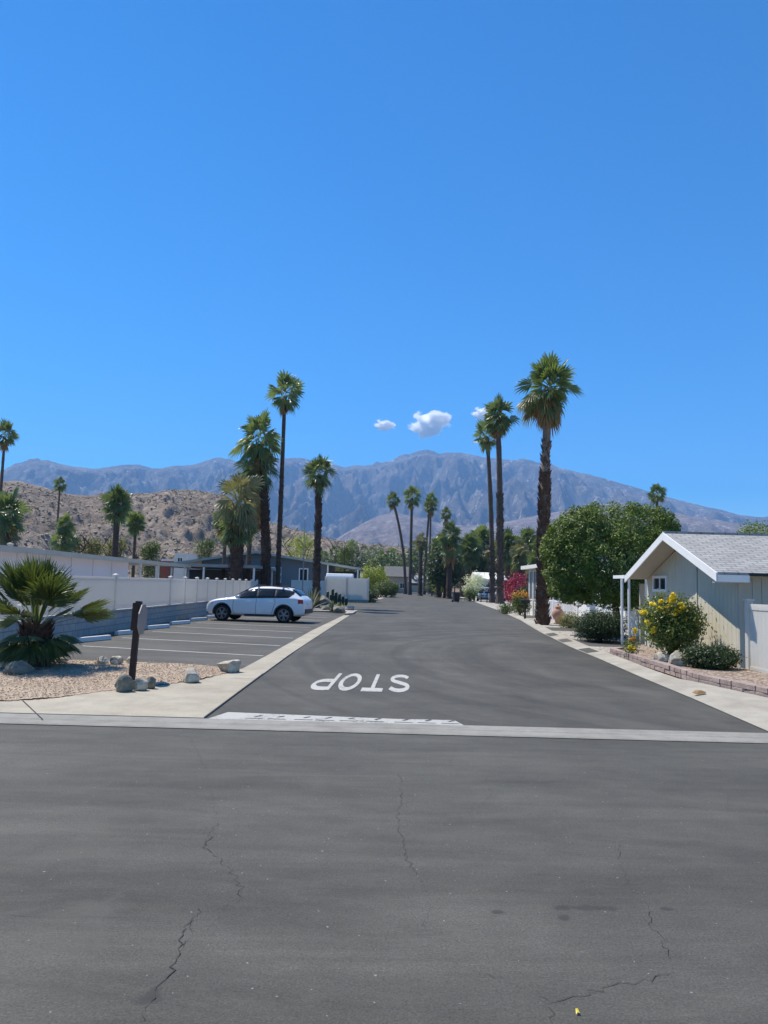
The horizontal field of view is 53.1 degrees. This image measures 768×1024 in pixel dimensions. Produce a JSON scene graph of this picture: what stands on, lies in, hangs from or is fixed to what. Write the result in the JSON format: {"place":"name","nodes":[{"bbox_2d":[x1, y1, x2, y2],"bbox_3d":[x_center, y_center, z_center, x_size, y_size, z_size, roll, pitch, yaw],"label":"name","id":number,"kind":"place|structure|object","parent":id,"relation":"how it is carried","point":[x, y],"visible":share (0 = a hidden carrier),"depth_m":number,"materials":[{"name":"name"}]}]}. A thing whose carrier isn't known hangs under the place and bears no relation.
{"place":"outdoors","nodes":[
{"label":"outdoors","id":0,"kind":"place"},
{"bbox_2d":[0,615,348,717],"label":"concrete apron","id":1,"kind":"object","parent":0,"point":[202,698],"visible":0.84,"depth_m":10.50,"materials":[{"name":"concrete"}]},
{"bbox_2d":[114,673,133,691],"bbox_3d":[-3.792,2.481,11.210,0.250,0.253,0.272,6,-7,-39],"label":"boulder","id":2,"kind":"object","parent":1,"relation":"on","point":[124,682],"visible":1,"depth_m":11.11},
{"bbox_2d":[133,677,147,690],"bbox_3d":[-3.595,2.528,11.320,0.236,0.186,0.182,-2,-6,32],"label":"boulder","id":3,"kind":"object","parent":1,"relation":"on","point":[140,684],"visible":0.93,"depth_m":11.25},
{"bbox_2d":[183,668,199,682],"bbox_3d":[-3.100,2.620,12.351,0.248,0.224,0.258,5,-6,-30],"label":"boulder","id":4,"kind":"object","parent":1,"relation":"on","point":[191,675],"visible":1,"depth_m":12.27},
{"bbox_2d":[159,553,199,578],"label":"house","id":5,"kind":"structure","parent":0,"point":[177,573],"depth_m":94.56,"materials":[{"name":"paint"}]},
{"bbox_2d":[64,612,344,668],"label":"parking lot","id":6,"kind":"structure","parent":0,"point":[246,639],"depth_m":20.89,"materials":[{"name":"asphalt"}]},
{"bbox_2d":[77,635,110,642],"bbox_3d":[-7.560,3.298,20.011,0.144,0.120,1.320,0,-6,16],"label":"wheel stop","id":7,"kind":"object","parent":6,"relation":"on","point":[94,638],"visible":0.84,"depth_m":19.94,"materials":[{"name":"paint"}]},
{"bbox_2d":[91,617,321,655],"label":"stall lines","id":8,"kind":"object","parent":6,"relation":"on","point":[216,642],"visible":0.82,"depth_m":20.84,"materials":[{"name":"paint"}]},
{"bbox_2d":[206,585,312,622],"bbox_3d":[-5.250,3.837,32.465,4.349,1.528,2.052,1,-5,9],"label":"parked car","id":9,"kind":"object","parent":6,"relation":"on","point":[282,603],"visible":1,"depth_m":31.65,"materials":[{"name":"paint"}]},
{"bbox_2d":[1,481,513,593],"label":"rocky hill","id":10,"kind":"structure","parent":0,"point":[187,533],"depth_m":302.54,"materials":[{"name":"stone"}]},
{"bbox_2d":[2,483,504,587],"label":"hillside scrub","id":11,"kind":"object","parent":10,"relation":"on","point":[165,524],"visible":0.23,"depth_m":327.47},
{"bbox_2d":[4,481,522,587],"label":"hillside boulders","id":12,"kind":"object","parent":10,"relation":"on","point":[88,525],"visible":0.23,"depth_m":327.83,"materials":[{"name":"stone"}]},
{"bbox_2d":[170,551,363,587],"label":"grey house","id":13,"kind":"structure","parent":0,"point":[291,568],"depth_m":74.38,"materials":[{"name":"paint"}]},
{"bbox_2d":[0,724,767,1023],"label":"cross street","id":14,"kind":"structure","parent":0,"point":[524,876],"depth_m":4.33,"materials":[{"name":"asphalt"}]},
{"bbox_2d":[2,743,752,1023],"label":"pavement cracks","id":15,"kind":"object","parent":14,"relation":"on","point":[333,884],"visible":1,"depth_m":3.73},
{"bbox_2d":[0,450,767,539],"bbox_3d":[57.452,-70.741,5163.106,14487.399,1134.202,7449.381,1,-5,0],"label":"mountain range","id":16,"kind":"structure","parent":0,"point":[357,495],"depth_m":4880.24,"materials":[{"name":"stone"}]},
{"bbox_2d":[0,594,767,743],"bbox_3d":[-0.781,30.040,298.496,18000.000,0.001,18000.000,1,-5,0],"label":"ground","id":17,"kind":"structure","parent":0,"point":[440,735],"depth_m":8.68,"materials":[{"name":"concrete"}]},
{"bbox_2d":[0,418,20,512],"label":"fan palm","id":18,"kind":"object","parent":17,"relation":"on","point":[5,425],"visible":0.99,"depth_m":88.75,"materials":[{"name":"green plant"}]},
{"bbox_2d":[53,476,66,541],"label":"fan palm","id":19,"kind":"object","parent":17,"relation":"on","point":[59,487],"visible":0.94,"depth_m":120.49,"materials":[{"name":"green plant"}]},
{"bbox_2d":[48,512,79,551],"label":"broadleaf tree","id":20,"kind":"object","parent":17,"relation":"on","point":[64,545],"visible":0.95,"depth_m":79.75,"materials":[{"name":"green plant"}]},
{"bbox_2d":[43,532,93,552],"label":"broadleaf tree","id":21,"kind":"object","parent":17,"relation":"on","point":[79,544],"visible":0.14,"depth_m":83.91,"materials":[{"name":"green plant"}]},
{"bbox_2d":[75,532,111,555],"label":"broadleaf tree","id":22,"kind":"object","parent":17,"relation":"on","point":[95,548],"visible":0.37,"depth_m":85.54,"materials":[{"name":"green plant"}]},
{"bbox_2d":[0,601,213,642],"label":"block wall","id":23,"kind":"structure","parent":17,"relation":"on","point":[76,627],"depth_m":24.19,"materials":[{"name":"concrete"}]},
{"bbox_2d":[0,572,257,619],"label":"vinyl fence","id":24,"kind":"object","parent":23,"relation":"on","point":[124,592],"visible":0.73,"depth_m":27.28,"materials":[{"name":"plastic"}]},
{"bbox_2d":[91,532,129,556],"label":"broadleaf tree","id":25,"kind":"object","parent":17,"relation":"on","point":[122,546],"visible":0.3,"depth_m":87.21,"materials":[{"name":"green plant"}]},
{"bbox_2d":[0,658,227,701],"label":"gravel bed","id":26,"kind":"object","parent":17,"relation":"on","point":[110,669],"visible":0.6,"depth_m":12.56,"materials":[{"name":"gravel"}]},
{"bbox_2d":[3,660,34,674],"bbox_3d":[-6.105,2.585,12.814,0.476,0.227,0.410,1,-5,0],"label":"boulder","id":27,"kind":"object","parent":26,"relation":"on","point":[20,667],"visible":0.98,"depth_m":12.71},
{"bbox_2d":[0,551,122,669],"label":"young fan palm","id":28,"kind":"object","parent":26,"relation":"on","point":[34,584],"visible":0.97,"depth_m":13.71,"materials":[{"name":"green plant"}]},
{"bbox_2d":[129,601,146,680],"bbox_3d":[-3.997,2.123,12.375,0.166,1.370,0.481,4,-5,0],"label":"sign post","id":29,"kind":"object","parent":26,"relation":"on","point":[139,618],"visible":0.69,"depth_m":12.32,"materials":[{"name":"brown wood"}]},
{"bbox_2d":[217,659,240,672],"bbox_3d":[-2.806,2.780,13.919,0.354,0.221,0.359,-4,-8,45],"label":"boulder","id":30,"kind":"object","parent":26,"relation":"on","point":[231,666],"visible":0.99,"depth_m":13.80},
{"bbox_2d":[99,482,133,556],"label":"fan palm","id":31,"kind":"object","parent":17,"relation":"on","point":[118,514],"visible":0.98,"depth_m":77.84,"materials":[{"name":"green plant"}]},
{"bbox_2d":[125,511,147,576],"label":"fan palm","id":32,"kind":"object","parent":17,"relation":"on","point":[135,524],"visible":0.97,"depth_m":81.82,"materials":[{"name":"green plant"}]},
{"bbox_2d":[128,536,167,577],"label":"broadleaf tree","id":33,"kind":"object","parent":17,"relation":"on","point":[148,552],"visible":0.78,"depth_m":85.63,"materials":[{"name":"green plant"}]},
{"bbox_2d":[189,535,220,558],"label":"broadleaf tree","id":34,"kind":"object","parent":17,"relation":"on","point":[207,546],"visible":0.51,"depth_m":99.59,"materials":[{"name":"green plant"}]},
{"bbox_2d":[155,563,274,586],"bbox_3d":[-12.142,5.316,56.320,7.000,2.750,9.200,1,-5,0],"label":"carport","id":35,"kind":"object","parent":17,"relation":"on","point":[194,571],"visible":0.3,"depth_m":60.72,"materials":[{"name":"white paint"}]},
{"bbox_2d":[282,529,313,559],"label":"broadleaf tree","id":36,"kind":"object","parent":17,"relation":"on","point":[306,547],"visible":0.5,"depth_m":104.34,"materials":[{"name":"green plant"}]},
{"bbox_2d":[313,607,355,614],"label":"planting island","id":37,"kind":"structure","parent":17,"relation":"on","point":[349,612],"depth_m":44.45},
{"bbox_2d":[300,453,338,607],"bbox_3d":[-4.275,1.133,49.020,2.565,10.101,2.292,1,-5,0],"label":"fan palm","id":38,"kind":"object","parent":37,"relation":"on","point":[318,482],"visible":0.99,"depth_m":48.98,"materials":[{"name":"green plant"}]},
{"bbox_2d":[322,537,362,571],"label":"broadleaf tree","id":39,"kind":"object","parent":17,"relation":"on","point":[346,551],"visible":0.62,"depth_m":109.42,"materials":[{"name":"green plant"}]},
{"bbox_2d":[348,549,376,571],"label":"broadleaf tree","id":40,"kind":"object","parent":17,"relation":"on","point":[359,565],"visible":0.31,"depth_m":211.15,"materials":[{"name":"green plant"}]},
{"bbox_2d":[360,562,392,589],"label":"hedge","id":41,"kind":"object","parent":17,"relation":"on","point":[371,575],"visible":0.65,"depth_m":110.48,"materials":[{"name":"green plant"}]},
{"bbox_2d":[361,549,391,574],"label":"broadleaf tree","id":42,"kind":"object","parent":17,"relation":"on","point":[373,559],"visible":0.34,"depth_m":206.22,"materials":[{"name":"green plant"}]},
{"bbox_2d":[0,713,767,742],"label":"concrete gutter","id":43,"kind":"object","parent":17,"relation":"on","point":[390,728],"visible":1,"depth_m":8.85,"materials":[{"name":"concrete"}]},
{"bbox_2d":[372,578,400,596],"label":"hedge","id":44,"kind":"object","parent":17,"relation":"on","point":[389,589],"visible":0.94,"depth_m":103.84,"materials":[{"name":"green plant"}]},
{"bbox_2d":[462,570,486,600],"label":"flowering shrub","id":45,"kind":"object","parent":17,"relation":"on","point":[476,581],"visible":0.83,"depth_m":91.34,"materials":[{"name":"white plant"}]},
{"bbox_2d":[460,597,767,730],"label":"kerb strip","id":46,"kind":"object","parent":17,"relation":"on","point":[746,713],"visible":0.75,"depth_m":13.56,"materials":[{"name":"concrete"}]},
{"bbox_2d":[547,633,596,652],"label":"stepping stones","id":47,"kind":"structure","parent":46,"relation":"on","point":[587,650],"depth_m":21.33,"materials":[{"name":"concrete"}]},
{"bbox_2d":[610,647,767,697],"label":"planter wall","id":48,"kind":"structure","parent":17,"relation":"on","point":[695,676],"depth_m":14.37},
{"bbox_2d":[620,645,767,686],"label":"planter soil","id":49,"kind":"structure","parent":17,"relation":"on","point":[748,676],"depth_m":14.88,"materials":[{"name":"gravel"}]},
{"bbox_2d":[620,641,639,656],"bbox_3d":[5.933,3.317,18.500,0.464,0.398,0.497,-2,-6,31],"label":"flowering plant","id":50,"kind":"object","parent":49,"relation":"on","point":[631,648],"visible":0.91,"depth_m":18.41,"materials":[{"name":"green plant"}]},
{"bbox_2d":[653,652,669,661],"bbox_3d":[6.120,3.187,16.871,0.322,0.212,0.348,4,-6,-26],"label":"boulder","id":51,"kind":"object","parent":49,"relation":"on","point":[661,656],"visible":0.68,"depth_m":16.79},
{"bbox_2d":[631,588,712,656],"bbox_3d":[6.568,2.602,17.547,1.804,1.705,1.800,-2,-6,31],"label":"flowering bush","id":52,"kind":"object","parent":49,"relation":"on","point":[670,627],"visible":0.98,"depth_m":17.15,"materials":[{"name":"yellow plant"}]},
{"bbox_2d":[668,650,686,665],"bbox_3d":[6.142,3.055,16.037,0.366,0.323,0.318,1,-5,0],"label":"boulder","id":53,"kind":"object","parent":49,"relation":"on","point":[675,657],"visible":0.83,"depth_m":15.93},
{"bbox_2d":[680,640,746,669],"bbox_3d":[6.685,2.993,15.701,1.208,0.735,1.183,7,-7,-43],"label":"juniper shrub","id":54,"kind":"object","parent":49,"relation":"on","point":[712,657],"visible":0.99,"depth_m":15.48,"materials":[{"name":"green plant"}]},
{"bbox_2d":[624,531,767,668],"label":"gabled house","id":55,"kind":"structure","parent":17,"relation":"on","point":[722,575],"depth_m":17.70,"materials":[{"name":"paint"}]},
{"bbox_2d":[652,576,667,591],"bbox_3d":[7.487,1.948,20.841,0.050,0.434,1.041,1,-5,0],"label":"window","id":56,"kind":"structure","parent":55,"relation":"in","point":[661,582],"depth_m":20.82,"materials":[{"name":"glass"}]},
{"bbox_2d":[743,599,767,673],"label":"white gate fence","id":57,"kind":"object","parent":17,"relation":"on","point":[756,636],"visible":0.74,"depth_m":15.41,"materials":[{"name":"plastic"}]},
{"bbox_2d":[0,0,767,516],"label":"sky","id":58,"kind":"structure","parent":0,"point":[396,208],"materials":[{"name":"blue"}]},
{"bbox_2d":[206,592,767,732],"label":"side street","id":59,"kind":"structure","parent":0,"point":[464,662],"depth_m":13.70,"materials":[{"name":"asphalt"}]},
{"bbox_2d":[0,486,32,546],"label":"fan palm","id":60,"kind":"object","parent":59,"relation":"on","point":[11,523],"visible":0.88,"depth_m":59.93,"materials":[{"name":"green plant"}]},
{"bbox_2d":[212,503,231,579],"bbox_3d":[-12.418,3.002,60.058,2.514,8.049,2.581,5,-7,-36],"label":"fan palm","id":61,"kind":"object","parent":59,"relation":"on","point":[217,531],"visible":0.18,"depth_m":59.80,"materials":[{"name":"green plant"}]},
{"bbox_2d":[212,471,265,580],"bbox_3d":[-9.899,1.679,52.104,3.785,9.306,3.906,1,-5,0],"label":"fan palm","id":62,"kind":"object","parent":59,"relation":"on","point":[238,519],"visible":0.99,"depth_m":51.63,"materials":[{"name":"green plant"}]},
{"bbox_2d":[232,467,259,580],"bbox_3d":[-10.028,1.429,57.047,2.824,10.732,2.835,1,-5,0],"label":"fan palm","id":63,"kind":"object","parent":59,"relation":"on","point":[248,571],"visible":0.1,"depth_m":56.77,"materials":[{"name":"green plant"}]},
{"bbox_2d":[228,408,282,586],"bbox_3d":[-9.271,-0.538,55.365,3.625,14.372,3.596,-1,-6,22],"label":"fan palm","id":64,"kind":"object","parent":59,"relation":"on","point":[261,460],"visible":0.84,"depth_m":55.09,"materials":[{"name":"green plant"}]},
{"bbox_2d":[264,368,305,586],"bbox_3d":[-7.521,-1.940,56.471,3.055,17.459,3.085,1,-5,0],"label":"fan palm","id":65,"kind":"object","parent":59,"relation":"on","point":[286,381],"visible":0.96,"depth_m":56.51,"materials":[{"name":"green plant"}]},
{"bbox_2d":[291,580,324,595],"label":"garden wall","id":66,"kind":"structure","parent":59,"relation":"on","point":[307,585],"depth_m":70.06,"materials":[{"name":"paint"}]},
{"bbox_2d":[208,712,461,724],"bbox_3d":[-0.576,2.534,9.433,3.060,0.001,0.496,1,-5,0],"label":"worn band","id":67,"kind":"object","parent":59,"relation":"on","point":[248,716],"visible":1,"depth_m":9.37,"materials":[{"name":"paint"}]},
{"bbox_2d":[326,573,353,577],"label":"camper trailer","id":68,"kind":"object","parent":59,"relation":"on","point":[332,575],"visible":0.1,"depth_m":70.97,"materials":[{"name":"white paint"}]},
{"bbox_2d":[324,576,368,602],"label":"white fence","id":69,"kind":"object","parent":59,"relation":"on","point":[356,590],"visible":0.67,"depth_m":70.10,"materials":[{"name":"plastic"}]},
{"bbox_2d":[311,673,408,691],"bbox_3d":[-0.362,2.884,13.057,1.638,0.001,2.364,1,-5,0],"label":"stop marking","id":70,"kind":"object","parent":59,"relation":"on","point":[314,686],"visible":1,"depth_m":12.66,"materials":[{"name":"paint"}]},
{"bbox_2d":[386,491,406,593],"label":"fan palm","id":71,"kind":"object","parent":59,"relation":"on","point":[394,503],"visible":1,"depth_m":150.12,"materials":[{"name":"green plant"}]},
{"bbox_2d":[384,566,408,592],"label":"house","id":72,"kind":"structure","parent":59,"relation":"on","point":[397,573],"depth_m":164.42,"materials":[{"name":"white paint"}]},
{"bbox_2d":[403,485,422,594],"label":"fan palm","id":73,"kind":"object","parent":59,"relation":"on","point":[411,502],"visible":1,"depth_m":140.15,"materials":[{"name":"green plant"}]},
{"bbox_2d":[412,533,428,595],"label":"fan palm","id":74,"kind":"object","parent":59,"relation":"on","point":[420,543],"visible":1,"depth_m":129.54,"materials":[{"name":"green plant"}]},
{"bbox_2d":[422,497,438,594],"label":"fan palm","id":75,"kind":"object","parent":59,"relation":"on","point":[430,510],"visible":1,"depth_m":150.24,"materials":[{"name":"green plant"}]},
{"bbox_2d":[425,490,438,593],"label":"fan palm","id":76,"kind":"object","parent":59,"relation":"on","point":[431,495],"visible":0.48,"depth_m":170.32,"materials":[{"name":"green plant"}]},
{"bbox_2d":[429,532,443,597],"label":"fan palm","id":77,"kind":"object","parent":59,"relation":"on","point":[434,547],"visible":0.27,"depth_m":115.57,"materials":[{"name":"green plant"}]},
{"bbox_2d":[420,545,466,597],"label":"broadleaf tree","id":78,"kind":"object","parent":59,"relation":"on","point":[437,574],"visible":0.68,"depth_m":110.94,"materials":[{"name":"green plant"}]},
{"bbox_2d":[439,506,451,535],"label":"fan palm","id":79,"kind":"object","parent":59,"relation":"on","point":[446,517],"visible":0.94,"depth_m":160.43,"materials":[{"name":"green plant"}]},
{"bbox_2d":[436,519,462,598],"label":"fan palm","id":80,"kind":"object","parent":59,"relation":"on","point":[449,544],"visible":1,"depth_m":105.47,"materials":[{"name":"green plant"}]},
{"bbox_2d":[461,587,478,601],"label":"shrub","id":81,"kind":"object","parent":59,"relation":"on","point":[468,596],"visible":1,"depth_m":89.30,"materials":[{"name":"green plant"}]},
{"bbox_2d":[471,572,507,599],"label":"house","id":82,"kind":"structure","parent":0,"point":[487,577],"depth_m":104.18,"materials":[{"name":"paint"}]},
{"bbox_2d":[442,593,638,652],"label":"yard gravel","id":83,"kind":"structure","parent":0,"point":[572,636],"depth_m":29.44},
{"bbox_2d":[452,549,488,589],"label":"broadleaf tree","id":84,"kind":"object","parent":83,"relation":"on","point":[481,567],"visible":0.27,"depth_m":126.26,"materials":[{"name":"green plant"}]},
{"bbox_2d":[459,531,484,597],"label":"fan palm","id":85,"kind":"object","parent":83,"relation":"on","point":[470,546],"visible":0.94,"depth_m":119.37,"materials":[{"name":"green plant"}]},
{"bbox_2d":[470,524,495,554],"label":"fan palm","id":86,"kind":"object","parent":83,"relation":"on","point":[482,531],"visible":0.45,"depth_m":129.50,"materials":[{"name":"green plant"}]},
{"bbox_2d":[471,419,495,602],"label":"fan palm","id":87,"kind":"object","parent":83,"relation":"on","point":[485,443],"visible":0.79,"depth_m":84.28,"materials":[{"name":"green plant"}]},
{"bbox_2d":[481,539,496,572],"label":"fan palm","id":88,"kind":"object","parent":83,"relation":"on","point":[486,555],"visible":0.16,"depth_m":117.70,"materials":[{"name":"green plant"}]},
{"bbox_2d":[482,393,519,603],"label":"fan palm","id":89,"kind":"object","parent":83,"relation":"on","point":[498,423],"visible":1,"depth_m":80.43,"materials":[{"name":"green plant"}]},
{"bbox_2d":[494,526,520,599],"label":"fan palm","id":90,"kind":"object","parent":83,"relation":"on","point":[509,540],"visible":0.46,"depth_m":104.46,"materials":[{"name":"green plant"}]},
{"bbox_2d":[501,571,528,605],"bbox_3d":[9.807,5.699,55.741,2.653,3.044,2.646,1,-5,0],"label":"bougainvillea","id":91,"kind":"object","parent":83,"relation":"on","point":[510,588],"visible":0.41,"depth_m":55.45,"materials":[{"name":"pink plant"}]},
{"bbox_2d":[509,538,529,582],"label":"fan palm","id":92,"kind":"object","parent":83,"relation":"on","point":[519,560],"visible":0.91,"depth_m":99.63,"materials":[{"name":"green plant"}]},
{"bbox_2d":[509,589,532,615],"bbox_3d":[8.258,5.588,46.681,1.788,1.776,1.766,1,-5,0],"label":"shrub","id":93,"kind":"object","parent":83,"relation":"on","point":[515,603],"visible":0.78,"depth_m":46.60,"materials":[{"name":"green plant"}]},
{"bbox_2d":[518,526,536,584],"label":"fan palm","id":94,"kind":"object","parent":83,"relation":"on","point":[529,533],"visible":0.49,"depth_m":109.62,"materials":[{"name":"green plant"}]},
{"bbox_2d":[526,550,537,578],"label":"fan palm","id":95,"kind":"object","parent":83,"relation":"on","point":[532,557],"visible":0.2,"depth_m":91.73,"materials":[{"name":"green plant"}]},
{"bbox_2d":[513,351,583,624],"bbox_3d":[7.604,-1.147,35.946,3.089,12.818,3.164,-2,-7,36],"label":"fan palm","id":96,"kind":"object","parent":83,"relation":"on","point":[545,411],"visible":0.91,"depth_m":35.68,"materials":[{"name":"green plant"}]},
{"bbox_2d":[552,603,563,623],"bbox_3d":[8.228,4.809,36.328,0.580,0.970,0.580,1,-5,0],"label":"terracotta urn","id":97,"kind":"object","parent":83,"relation":"on","point":[556,611],"visible":0.83,"depth_m":36.16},
{"bbox_2d":[555,609,582,628],"bbox_3d":[7.897,4.689,32.708,1.205,1.057,1.218,1,-5,0],"label":"shrub","id":98,"kind":"object","parent":83,"relation":"on","point":[565,621],"visible":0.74,"depth_m":32.73,"materials":[{"name":"green plant"}]},
{"bbox_2d":[521,564,643,635],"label":"white arcade house","id":99,"kind":"structure","parent":83,"relation":"on","point":[572,608],"depth_m":38.13,"materials":[{"name":"paint"}]},
{"bbox_2d":[568,605,631,643],"bbox_3d":[6.856,3.650,24.418,2.050,1.413,2.241,1,-5,0],"label":"oleander shrub","id":100,"kind":"object","parent":83,"relation":"on","point":[599,626],"visible":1,"depth_m":23.94,"materials":[{"name":"green plant"}]},
{"bbox_2d":[538,500,681,633],"bbox_3d":[8.296,2.054,27.921,5.292,5.001,4.486,1,-5,0],"label":"ficus tree","id":101,"kind":"object","parent":83,"relation":"on","point":[577,544],"visible":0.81,"depth_m":27.00,"materials":[{"name":"green plant"}]},
{"bbox_2d":[645,483,666,509],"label":"fan palm","id":102,"kind":"object","parent":83,"relation":"on","point":[661,492],"visible":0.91,"depth_m":60.29,"materials":[{"name":"green plant"}]},
{"bbox_2d":[733,519,767,533],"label":"broadleaf tree","id":103,"kind":"object","parent":83,"relation":"on","point":[748,529],"visible":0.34,"depth_m":39.96,"materials":[{"name":"green plant"}]},
{"bbox_2d":[336,503,767,582],"bbox_3d":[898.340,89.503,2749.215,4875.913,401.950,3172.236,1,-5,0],"label":"foothills","id":104,"kind":"structure","parent":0,"point":[381,529],"depth_m":3011.28,"materials":[{"name":"stone"}]},
{"bbox_2d":[573,639,646,646],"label":"driveway","id":105,"kind":"structure","parent":0,"point":[605,643],"depth_m":23.63,"materials":[{"name":"concrete"}]},
{"bbox_2d":[613,575,646,644],"bbox_3d":[8.353,3.067,23.863,2.240,2.143,1.150,1,-5,0],"label":"patio cover","id":106,"kind":"object","parent":105,"relation":"on","point":[642,590],"visible":0.27,"depth_m":23.49,"materials":[{"name":"metal"}]},
{"bbox_2d":[676,678,767,711],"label":"corner pavement","id":107,"kind":"structure","parent":0,"point":[757,702],"depth_m":12.18,"materials":[{"name":"concrete"}]},
{"label":"yard","id":108,"kind":"structure","parent":0,"visible":0},
{"bbox_2d":[0,543,190,577],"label":"mobile home","id":109,"kind":"object","parent":108,"relation":"on","point":[80,564],"visible":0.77,"depth_m":33.37,"materials":[{"name":"grey"}]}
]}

